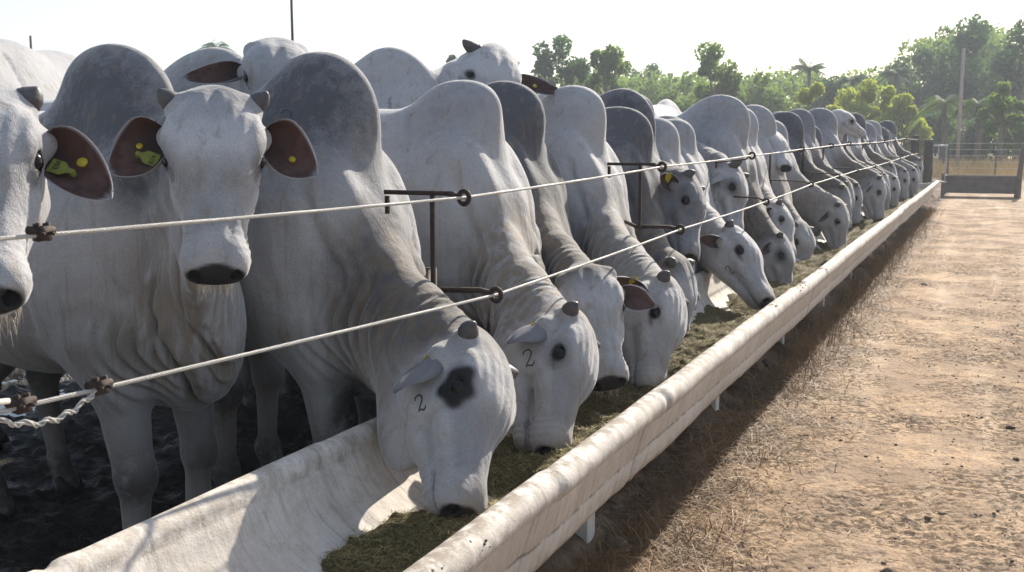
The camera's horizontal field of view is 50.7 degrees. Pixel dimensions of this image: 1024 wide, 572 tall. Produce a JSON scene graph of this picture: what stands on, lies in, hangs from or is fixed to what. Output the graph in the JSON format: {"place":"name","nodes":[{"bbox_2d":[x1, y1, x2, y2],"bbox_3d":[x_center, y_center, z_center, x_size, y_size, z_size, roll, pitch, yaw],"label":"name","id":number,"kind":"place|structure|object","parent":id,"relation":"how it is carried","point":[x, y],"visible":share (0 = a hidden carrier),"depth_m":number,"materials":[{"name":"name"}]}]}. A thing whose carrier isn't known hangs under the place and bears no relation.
{"place":"outdoors","nodes":[
{"label":"outdoors","id":0,"kind":"place"},
{"bbox_2d":[0,376,78,422],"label":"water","id":1,"kind":"structure","parent":0,"point":[11,379],"depth_m":6.42,"materials":[{"name":"grey liquid"}]},
{"bbox_2d":[0,368,357,571],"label":"mud","id":2,"kind":"structure","parent":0,"point":[43,526],"depth_m":4.98,"materials":[{"name":"black soil"}]},
{"bbox_2d":[0,38,75,391],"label":"bull","id":3,"kind":"object","parent":2,"relation":"on","point":[22,65],"visible":0.07,"depth_m":5.20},
{"bbox_2d":[0,86,112,344],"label":"bull","id":4,"kind":"object","parent":2,"relation":"on","point":[35,155],"visible":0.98,"depth_m":2.35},
{"bbox_2d":[0,37,308,486],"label":"bull","id":5,"kind":"object","parent":2,"relation":"on","point":[257,65],"visible":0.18,"depth_m":4.36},
{"bbox_2d":[0,43,317,529],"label":"bull","id":6,"kind":"object","parent":2,"relation":"on","point":[120,306],"visible":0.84,"depth_m":3.35,"materials":[{"name":"fur"}]},
{"bbox_2d":[0,51,518,521],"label":"bull","id":7,"kind":"object","parent":2,"relation":"on","point":[433,392],"visible":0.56,"depth_m":3.56,"materials":[{"name":"fur"}]},
{"bbox_2d":[173,80,600,454],"bbox_3d":[-0.593,-0.022,4.964,2.791,1.818,1.091,6,10,39],"label":"bull","id":8,"kind":"object","parent":2,"relation":"on","point":[448,136],"visible":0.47,"depth_m":4.57,"materials":[{"name":"fur"}]},
{"bbox_2d":[384,188,503,303],"bbox_3d":[-0.301,0.344,3.782,0.315,1.388,0.604,-4,9,-26],"label":"cable bracket","id":9,"kind":"object","parent":2,"relation":"on","point":[431,273],"visible":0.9,"depth_m":3.55,"materials":[{"name":"metal"}]},
{"bbox_2d":[0,138,915,241],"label":"fence cable","id":10,"kind":"object","parent":9,"relation":"attached to","point":[39,232],"visible":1,"depth_m":2.68,"materials":[{"name":"metal"}]},
{"bbox_2d":[607,161,684,234],"bbox_3d":[0.625,0.038,5.852,0.319,1.431,0.598,-4,9,-27],"label":"cable bracket","id":11,"kind":"object","parent":10,"relation":"attached to","point":[639,226],"visible":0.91,"depth_m":5.62,"materials":[{"name":"metal"}]},
{"bbox_2d":[769,146,813,187],"bbox_3d":[2.492,-0.541,9.898,0.142,1.478,0.603,-4,9,-26],"label":"cable bracket","id":12,"kind":"object","parent":10,"relation":"attached to","point":[771,180],"visible":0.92,"depth_m":9.85,"materials":[{"name":"metal"}]},
{"bbox_2d":[887,137,910,156],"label":"cable bracket","id":13,"kind":"object","parent":10,"relation":"attached to","point":[896,140],"visible":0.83,"depth_m":20.80,"materials":[{"name":"metal"}]},
{"bbox_2d":[0,153,916,428],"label":"fence cable","id":14,"kind":"object","parent":9,"relation":"attached to","point":[28,401],"visible":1,"depth_m":2.33,"materials":[{"name":"metal"}]},
{"bbox_2d":[239,81,656,407],"bbox_3d":[-0.387,-0.124,5.594,2.882,1.848,1.068,6,10,38],"label":"bull","id":15,"kind":"object","parent":2,"relation":"on","point":[601,296],"visible":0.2,"depth_m":4.97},
{"bbox_2d":[354,39,557,108],"bbox_3d":[-1.083,-0.364,6.039,2.640,1.964,0.919,2,8,13],"label":"bull","id":16,"kind":"object","parent":2,"relation":"on","point":[398,78],"visible":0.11,"depth_m":5.66,"materials":[{"name":"fur"}]},
{"bbox_2d":[540,85,688,388],"bbox_3d":[-0.028,-0.204,6.162,2.868,1.853,1.172,7,11,43],"label":"bull","id":17,"kind":"object","parent":2,"relation":"on","point":[577,144],"visible":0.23,"depth_m":5.71,"materials":[{"name":"fur"}]},
{"bbox_2d":[605,106,699,331],"bbox_3d":[0.180,-0.259,6.923,2.434,1.753,1.041,6,10,38],"label":"bull","id":18,"kind":"object","parent":2,"relation":"on","point":[629,136],"visible":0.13,"depth_m":6.45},
{"bbox_2d":[600,88,705,262],"bbox_3d":[0.260,-0.402,7.473,2.544,1.888,0.883,5,9,33],"label":"bull","id":19,"kind":"object","parent":2,"relation":"on","point":[684,202],"visible":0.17,"depth_m":6.56,"materials":[{"name":"fur"}]},
{"bbox_2d":[655,117,696,309],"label":"bull","id":20,"kind":"object","parent":2,"relation":"on","point":[667,139],"visible":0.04,"depth_m":7.40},
{"bbox_2d":[659,115,749,229],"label":"bull","id":21,"kind":"object","parent":2,"relation":"on","point":[728,181],"visible":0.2,"depth_m":8.04,"materials":[{"name":"fur"}]},
{"bbox_2d":[666,119,774,309],"bbox_3d":[0.844,-0.396,8.108,2.761,1.701,1.028,6,10,38],"label":"bull","id":22,"kind":"object","parent":2,"relation":"on","point":[731,256],"visible":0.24,"depth_m":7.17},
{"bbox_2d":[715,151,769,205],"bbox_3d":[1.618,-0.262,7.953,0.199,1.454,0.574,-5,9,-32],"label":"cable bracket","id":23,"kind":"object","parent":2,"relation":"on","point":[746,158],"visible":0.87,"depth_m":7.78,"materials":[{"name":"metal"}]},
{"bbox_2d":[0,0,1023,143],"label":"sky","id":24,"kind":"structure","parent":0,"point":[843,35],"materials":[{"name":"white"}]},
{"bbox_2d":[53,151,1023,558],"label":"ground","id":25,"kind":"structure","parent":0,"point":[977,197],"depth_m":28.57,"materials":[{"name":"brown soil"}]},
{"bbox_2d":[29,36,31,48],"bbox_3d":[-17.289,-6.423,39.117,0.120,5.176,0.120,3,9,24],"label":"utility pole","id":26,"kind":"object","parent":25,"relation":"on","point":[30,39],"visible":0.21,"depth_m":38.77,"materials":[{"name":"metal"}]},
{"bbox_2d":[197,39,234,51],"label":"palm tree","id":27,"kind":"object","parent":25,"relation":"on","point":[211,44],"visible":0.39,"depth_m":67.59,"materials":[{"name":"green plant"}]},
{"bbox_2d":[290,0,293,40],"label":"utility pole","id":28,"kind":"object","parent":25,"relation":"on","point":[291,17],"visible":0.24,"depth_m":28.99,"materials":[{"name":"metal"}]},
{"bbox_2d":[445,54,456,62],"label":"tree","id":29,"kind":"object","parent":25,"relation":"on","point":[451,57],"visible":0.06,"depth_m":60.14,"materials":[{"name":"green plant"}]},
{"bbox_2d":[29,180,939,571],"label":"feed trough","id":30,"kind":"object","parent":25,"relation":"on","point":[305,508],"visible":0.64,"depth_m":3.08,"materials":[{"name":"concrete"}]},
{"bbox_2d":[319,244,844,571],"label":"silage fibre","id":31,"kind":"object","parent":30,"relation":"on","point":[437,522],"visible":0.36,"depth_m":3.15,"materials":[{"name":"green plant"}]},
{"bbox_2d":[321,189,923,571],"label":"silage","id":32,"kind":"object","parent":30,"relation":"in","point":[862,227],"visible":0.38,"depth_m":3.83,"materials":[{"name":"green plant"}]},
{"bbox_2d":[431,218,885,571],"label":"feed crumbs","id":33,"kind":"object","parent":30,"relation":"on","point":[485,540],"visible":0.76,"depth_m":3.93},
{"bbox_2d":[530,33,597,93],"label":"tree","id":34,"kind":"object","parent":25,"relation":"on","point":[580,68],"visible":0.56,"depth_m":59.56,"materials":[{"name":"green plant"}]},
{"bbox_2d":[583,43,631,94],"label":"tree","id":35,"kind":"object","parent":25,"relation":"on","point":[609,58],"visible":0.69,"depth_m":56.15,"materials":[{"name":"green plant"}]},
{"bbox_2d":[621,62,660,103],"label":"tree","id":36,"kind":"object","parent":25,"relation":"on","point":[649,67],"visible":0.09,"depth_m":82.30,"materials":[{"name":"green plant"}]},
{"bbox_2d":[654,76,696,107],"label":"tree","id":37,"kind":"object","parent":25,"relation":"on","point":[686,100],"visible":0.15,"depth_m":68.48,"materials":[{"name":"green plant"}]},
{"bbox_2d":[673,40,742,111],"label":"tree","id":38,"kind":"object","parent":25,"relation":"on","point":[728,80],"visible":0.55,"depth_m":56.18,"materials":[{"name":"green plant"}]},
{"bbox_2d":[736,70,795,112],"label":"tree","id":39,"kind":"object","parent":25,"relation":"on","point":[760,94],"visible":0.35,"depth_m":63.65,"materials":[{"name":"green plant"}]},
{"bbox_2d":[540,22,1023,154],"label":"woodland","id":40,"kind":"object","parent":25,"relation":"on","point":[791,86],"visible":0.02,"depth_m":76.94,"materials":[{"name":"green plant"}]},
{"bbox_2d":[790,55,828,109],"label":"palm tree","id":41,"kind":"object","parent":25,"relation":"on","point":[804,67],"visible":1,"depth_m":71.85,"materials":[{"name":"green plant"}]},
{"bbox_2d":[796,81,843,111],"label":"tree","id":42,"kind":"object","parent":25,"relation":"on","point":[805,96],"visible":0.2,"depth_m":50.73,"materials":[{"name":"green plant"}]},
{"bbox_2d":[803,75,849,110],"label":"tree","id":43,"kind":"object","parent":25,"relation":"on","point":[827,97],"visible":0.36,"depth_m":67.45,"materials":[{"name":"green plant"}]},
{"bbox_2d":[834,78,906,141],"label":"tree","id":44,"kind":"object","parent":25,"relation":"on","point":[852,101],"visible":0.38,"depth_m":54.57,"materials":[{"name":"green plant"}]},
{"bbox_2d":[877,67,919,94],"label":"palm tree","id":45,"kind":"object","parent":25,"relation":"on","point":[890,72],"visible":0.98,"depth_m":68.06,"materials":[{"name":"green plant"}]},
{"bbox_2d":[875,92,933,152],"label":"tree","id":46,"kind":"object","parent":25,"relation":"on","point":[901,104],"visible":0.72,"depth_m":52.65,"materials":[{"name":"green plant"}]},
{"bbox_2d":[880,46,964,158],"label":"tree","id":47,"kind":"object","parent":25,"relation":"on","point":[919,94],"visible":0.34,"depth_m":71.49,"materials":[{"name":"green plant"}]},
{"bbox_2d":[922,140,933,196],"bbox_3d":[10.021,-2.762,26.047,0.236,1.527,0.247,3,9,24],"label":"fence post","id":48,"kind":"object","parent":25,"relation":"on","point":[928,162],"visible":0.72,"depth_m":25.94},
{"bbox_2d":[905,110,957,159],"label":"bush","id":49,"kind":"object","parent":25,"relation":"on","point":[937,134],"visible":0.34,"depth_m":58.58,"materials":[{"name":"green plant"}]},
{"bbox_2d":[932,145,947,182],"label":"metal gate","id":50,"kind":"structure","parent":25,"relation":"on","point":[946,146],"depth_m":27.00,"materials":[{"name":"grey metal"}]},
{"bbox_2d":[907,94,974,164],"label":"palm tree","id":51,"kind":"object","parent":25,"relation":"on","point":[941,103],"visible":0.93,"depth_m":48.87,"materials":[{"name":"green plant"}]},
{"bbox_2d":[955,48,964,169],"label":"utility pole","id":52,"kind":"object","parent":25,"relation":"on","point":[960,104],"visible":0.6,"depth_m":44.93,"materials":[{"name":"concrete"}]},
{"bbox_2d":[918,13,1022,159],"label":"tree","id":53,"kind":"object","parent":25,"relation":"on","point":[975,32],"visible":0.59,"depth_m":68.67,"materials":[{"name":"green plant"}]},
{"bbox_2d":[946,115,1011,164],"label":"bush","id":54,"kind":"object","parent":25,"relation":"on","point":[970,134],"visible":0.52,"depth_m":54.23,"materials":[{"name":"green plant"}]},
{"bbox_2d":[940,173,1021,197],"bbox_3d":[12.510,-2.697,28.814,1.950,0.620,0.755,3,9,24],"label":"wooden trough","id":55,"kind":"object","parent":25,"relation":"on","point":[987,184],"visible":0.84,"depth_m":28.52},
{"bbox_2d":[950,98,1013,163],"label":"palm tree","id":56,"kind":"object","parent":25,"relation":"on","point":[974,103],"visible":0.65,"depth_m":48.89,"materials":[{"name":"green plant"}]},
{"bbox_2d":[946,142,1023,175],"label":"wire fence","id":57,"kind":"object","parent":25,"relation":"on","point":[996,149],"visible":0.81,"depth_m":39.08,"materials":[{"name":"metal"}]},
{"bbox_2d":[964,19,1023,160],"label":"tree","id":58,"kind":"object","parent":25,"relation":"on","point":[1004,65],"visible":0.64,"depth_m":63.80,"materials":[{"name":"green plant"}]},
{"bbox_2d":[976,81,1023,163],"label":"tree","id":59,"kind":"object","parent":25,"relation":"on","point":[998,107],"visible":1,"depth_m":46.94,"materials":[{"name":"green plant"}]},
{"bbox_2d":[994,121,1023,159],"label":"bush","id":60,"kind":"object","parent":25,"relation":"on","point":[1018,136],"visible":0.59,"depth_m":50.60,"materials":[{"name":"green plant"}]},
{"bbox_2d":[1009,0,1023,157],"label":"tree","id":61,"kind":"object","parent":25,"relation":"on","point":[1023,63],"visible":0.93,"depth_m":58.57,"materials":[{"name":"green plant"}]},
{"bbox_2d":[1014,143,1023,197],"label":"fence post","id":62,"kind":"object","parent":25,"relation":"on","point":[1020,165],"visible":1,"depth_m":28.05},
{"bbox_2d":[696,263,704,272],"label":"mud","id":63,"kind":"structure","parent":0,"point":[699,268],"depth_m":12.75,"materials":[{"name":"black soil"}]},
{"bbox_2d":[642,95,654,115],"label":"bull","id":64,"kind":"object","parent":63,"relation":"on","point":[650,103],"depth_m":10.61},
{"bbox_2d":[653,99,680,116],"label":"bull","id":65,"kind":"object","parent":63,"relation":"on","point":[666,107],"visible":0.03,"depth_m":11.95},
{"bbox_2d":[675,95,794,283],"bbox_3d":[1.249,-0.665,9.285,2.569,1.917,0.910,5,9,31],"label":"bull","id":66,"kind":"object","parent":63,"relation":"on","point":[720,123],"visible":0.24,"depth_m":8.79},
{"bbox_2d":[747,108,795,256],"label":"bull","id":67,"kind":"object","parent":63,"relation":"on","point":[779,213],"visible":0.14,"depth_m":9.43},
{"bbox_2d":[746,105,815,259],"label":"bull","id":68,"kind":"object","parent":63,"relation":"on","point":[804,241],"visible":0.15,"depth_m":10.38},
{"bbox_2d":[770,132,791,172],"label":"bull","id":69,"kind":"object","parent":63,"relation":"on","point":[778,141],"visible":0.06,"depth_m":10.45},
{"bbox_2d":[775,120,849,248],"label":"bull","id":70,"kind":"object","parent":63,"relation":"on","point":[818,209],"visible":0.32,"depth_m":11.09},
{"bbox_2d":[773,111,851,233],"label":"bull","id":71,"kind":"object","parent":63,"relation":"on","point":[791,122],"visible":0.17,"depth_m":11.84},
{"bbox_2d":[800,143,840,178],"bbox_3d":[3.270,-0.786,11.610,0.100,1.497,0.645,-3,8,-22],"label":"cable bracket","id":72,"kind":"object","parent":63,"relation":"on","point":[802,172],"visible":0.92,"depth_m":11.56,"materials":[{"name":"metal"}]},
{"bbox_2d":[790,109,854,229],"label":"bull","id":73,"kind":"object","parent":63,"relation":"on","point":[808,121],"visible":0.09,"depth_m":13.17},
{"bbox_2d":[815,126,862,225],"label":"bull","id":74,"kind":"object","parent":63,"relation":"on","point":[856,218],"visible":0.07,"depth_m":13.57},
{"bbox_2d":[822,141,858,172],"bbox_3d":[3.886,-0.988,13.031,0.183,1.510,0.578,-5,9,-31],"label":"cable bracket","id":75,"kind":"object","parent":63,"relation":"on","point":[857,171],"visible":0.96,"depth_m":12.87,"materials":[{"name":"metal"}]},
{"bbox_2d":[808,108,886,221],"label":"bull","id":76,"kind":"object","parent":63,"relation":"on","point":[871,182],"visible":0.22,"depth_m":14.33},
{"bbox_2d":[832,109,865,142],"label":"bull","id":77,"kind":"object","parent":63,"relation":"on","point":[848,124],"visible":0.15,"depth_m":15.41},
{"bbox_2d":[844,141,875,167],"bbox_3d":[4.754,-1.253,14.958,0.134,1.510,0.610,-4,9,-25],"label":"cable bracket","id":78,"kind":"object","parent":63,"relation":"on","point":[862,144],"visible":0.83,"depth_m":14.72,"materials":[{"name":"metal"}]},
{"bbox_2d":[841,134,884,181],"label":"bull","id":79,"kind":"object","parent":63,"relation":"on","point":[849,152],"visible":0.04,"depth_m":15.68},
{"bbox_2d":[862,203,870,219],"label":"bull","id":80,"kind":"object","parent":63,"relation":"on","point":[865,211],"visible":0.01,"depth_m":14.96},
{"bbox_2d":[848,135,889,188],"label":"bull","id":81,"kind":"object","parent":63,"relation":"on","point":[857,151],"visible":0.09,"depth_m":16.92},
{"bbox_2d":[850,113,896,176],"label":"bull","id":82,"kind":"object","parent":63,"relation":"on","point":[868,149],"visible":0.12,"depth_m":18.15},
{"bbox_2d":[862,140,890,163],"bbox_3d":[5.646,-1.534,16.975,0.176,1.518,0.580,-5,9,-30],"label":"cable bracket","id":83,"kind":"object","parent":63,"relation":"on","point":[878,160],"visible":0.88,"depth_m":16.79,"materials":[{"name":"metal"}]},
{"bbox_2d":[859,138,899,206],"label":"bull","id":84,"kind":"object","parent":63,"relation":"on","point":[894,188],"visible":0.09,"depth_m":17.46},
{"bbox_2d":[884,182,890,210],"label":"bull","id":85,"kind":"object","parent":63,"relation":"on","point":[887,201],"visible":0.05,"depth_m":16.24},
{"bbox_2d":[874,138,900,159],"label":"cable bracket","id":86,"kind":"object","parent":63,"relation":"on","point":[887,141],"visible":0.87,"depth_m":18.64,"materials":[{"name":"metal"}]},
{"bbox_2d":[866,122,909,199],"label":"bull","id":87,"kind":"object","parent":63,"relation":"on","point":[902,173],"visible":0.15,"depth_m":19.33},
{"bbox_2d":[887,130,896,154],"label":"bull","id":88,"kind":"object","parent":63,"relation":"on","point":[891,144],"depth_m":22.85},
{"bbox_2d":[866,121,918,194],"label":"bull","id":89,"kind":"object","parent":63,"relation":"on","point":[913,176],"visible":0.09,"depth_m":20.69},
{"bbox_2d":[881,127,919,190],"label":"bull","id":90,"kind":"object","parent":63,"relation":"on","point":[885,134],"visible":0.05,"depth_m":21.38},
{"bbox_2d":[879,120,923,182],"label":"bull","id":91,"kind":"object","parent":63,"relation":"on","point":[890,126],"visible":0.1,"depth_m":23.60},
{"bbox_2d":[911,135,919,156],"bbox_3d":[9.361,-2.688,25.145,0.213,1.625,0.224,3,9,24],"label":"fence post","id":92,"kind":"object","parent":63,"relation":"on","point":[915,144],"visible":0.27,"depth_m":24.99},
{"bbox_2d":[535,433,1023,571],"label":"dirt lane","id":93,"kind":"structure","parent":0,"point":[909,550],"depth_m":4.33,"materials":[{"name":"brown soil"}]},
{"bbox_2d":[604,535,632,553],"bbox_3d":[0.388,0.971,4.054,0.114,0.059,0.117,-5,9,-31],"label":"dirt clod","id":94,"kind":"object","parent":93,"relation":"on","point":[616,541],"visible":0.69,"depth_m":4.04,"materials":[{"name":"brown soil"}]},
{"bbox_2d":[665,441,675,450],"bbox_3d":[0.723,0.750,5.112,0.131,0.064,0.118,3,9,24],"label":"dirt clod","id":95,"kind":"object","parent":93,"relation":"on","point":[670,447],"visible":0.24,"depth_m":5.06,"materials":[{"name":"brown soil"}]},
{"bbox_2d":[709,457,723,465],"bbox_3d":[0.966,0.836,5.119,0.090,0.050,0.094,-2,8,-14],"label":"dirt clod","id":96,"kind":"object","parent":93,"relation":"on","point":[716,462],"visible":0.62,"depth_m":5.09,"materials":[{"name":"brown soil"}]},
{"bbox_2d":[879,566,897,571],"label":"dirt clod","id":97,"kind":"object","parent":93,"relation":"on","point":[890,569],"visible":1,"depth_m":3.89,"materials":[{"name":"brown soil"}]},
{"bbox_2d":[834,74,867,94],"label":"tree","id":98,"kind":"object","parent":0,"point":[846,80],"visible":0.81,"depth_m":66.12,"materials":[{"name":"green plant"}]},
{"bbox_2d":[682,312,1023,497],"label":"dirt lane","id":99,"kind":"structure","parent":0,"point":[996,412],"depth_m":6.06,"materials":[{"name":"brown soil"}]},
{"bbox_2d":[762,359,777,369],"bbox_3d":[1.657,0.511,7.020,0.138,0.077,0.143,-6,10,-35],"label":"dirt clod","id":100,"kind":"object","parent":99,"relation":"on","point":[767,362],"visible":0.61,"depth_m":6.99,"materials":[{"name":"brown soil"}]},
{"bbox_2d":[1006,424,1015,428],"bbox_3d":[2.690,0.762,5.826,0.051,0.026,0.055,3,9,24],"label":"dirt clod","id":101,"kind":"object","parent":99,"relation":"on","point":[1009,426],"visible":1,"depth_m":5.81,"materials":[{"name":"brown soil"}]},
{"bbox_2d":[810,194,1023,342],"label":"dirt lane","id":102,"kind":"structure","parent":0,"point":[996,228],"depth_m":11.82,"materials":[{"name":"brown soil"}]},
{"bbox_2d":[541,215,971,571],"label":"dry straw","id":103,"kind":"object","parent":102,"relation":"on","point":[623,565],"visible":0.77,"depth_m":5.00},
{"bbox_2d":[749,205,942,389],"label":"dry weeds","id":104,"kind":"object","parent":102,"relation":"on","point":[871,277],"visible":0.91,"depth_m":9.64,"materials":[{"name":"plant"}]},
{"bbox_2d":[706,264,1023,571],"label":"straw litter","id":105,"kind":"object","parent":102,"relation":"on","point":[911,447],"visible":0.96,"depth_m":5.27,"materials":[{"name":"beige plant"}]},
{"bbox_2d":[734,240,1023,571],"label":"clods","id":106,"kind":"object","parent":102,"relation":"on","point":[1011,560],"visible":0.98,"depth_m":5.95,"materials":[{"name":"brown soil"}]},
{"bbox_2d":[922,155,1023,178],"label":"dry grass","id":107,"kind":"structure","parent":0,"point":[967,168],"depth_m":43.18,"materials":[{"name":"beige plant"}]}
]}

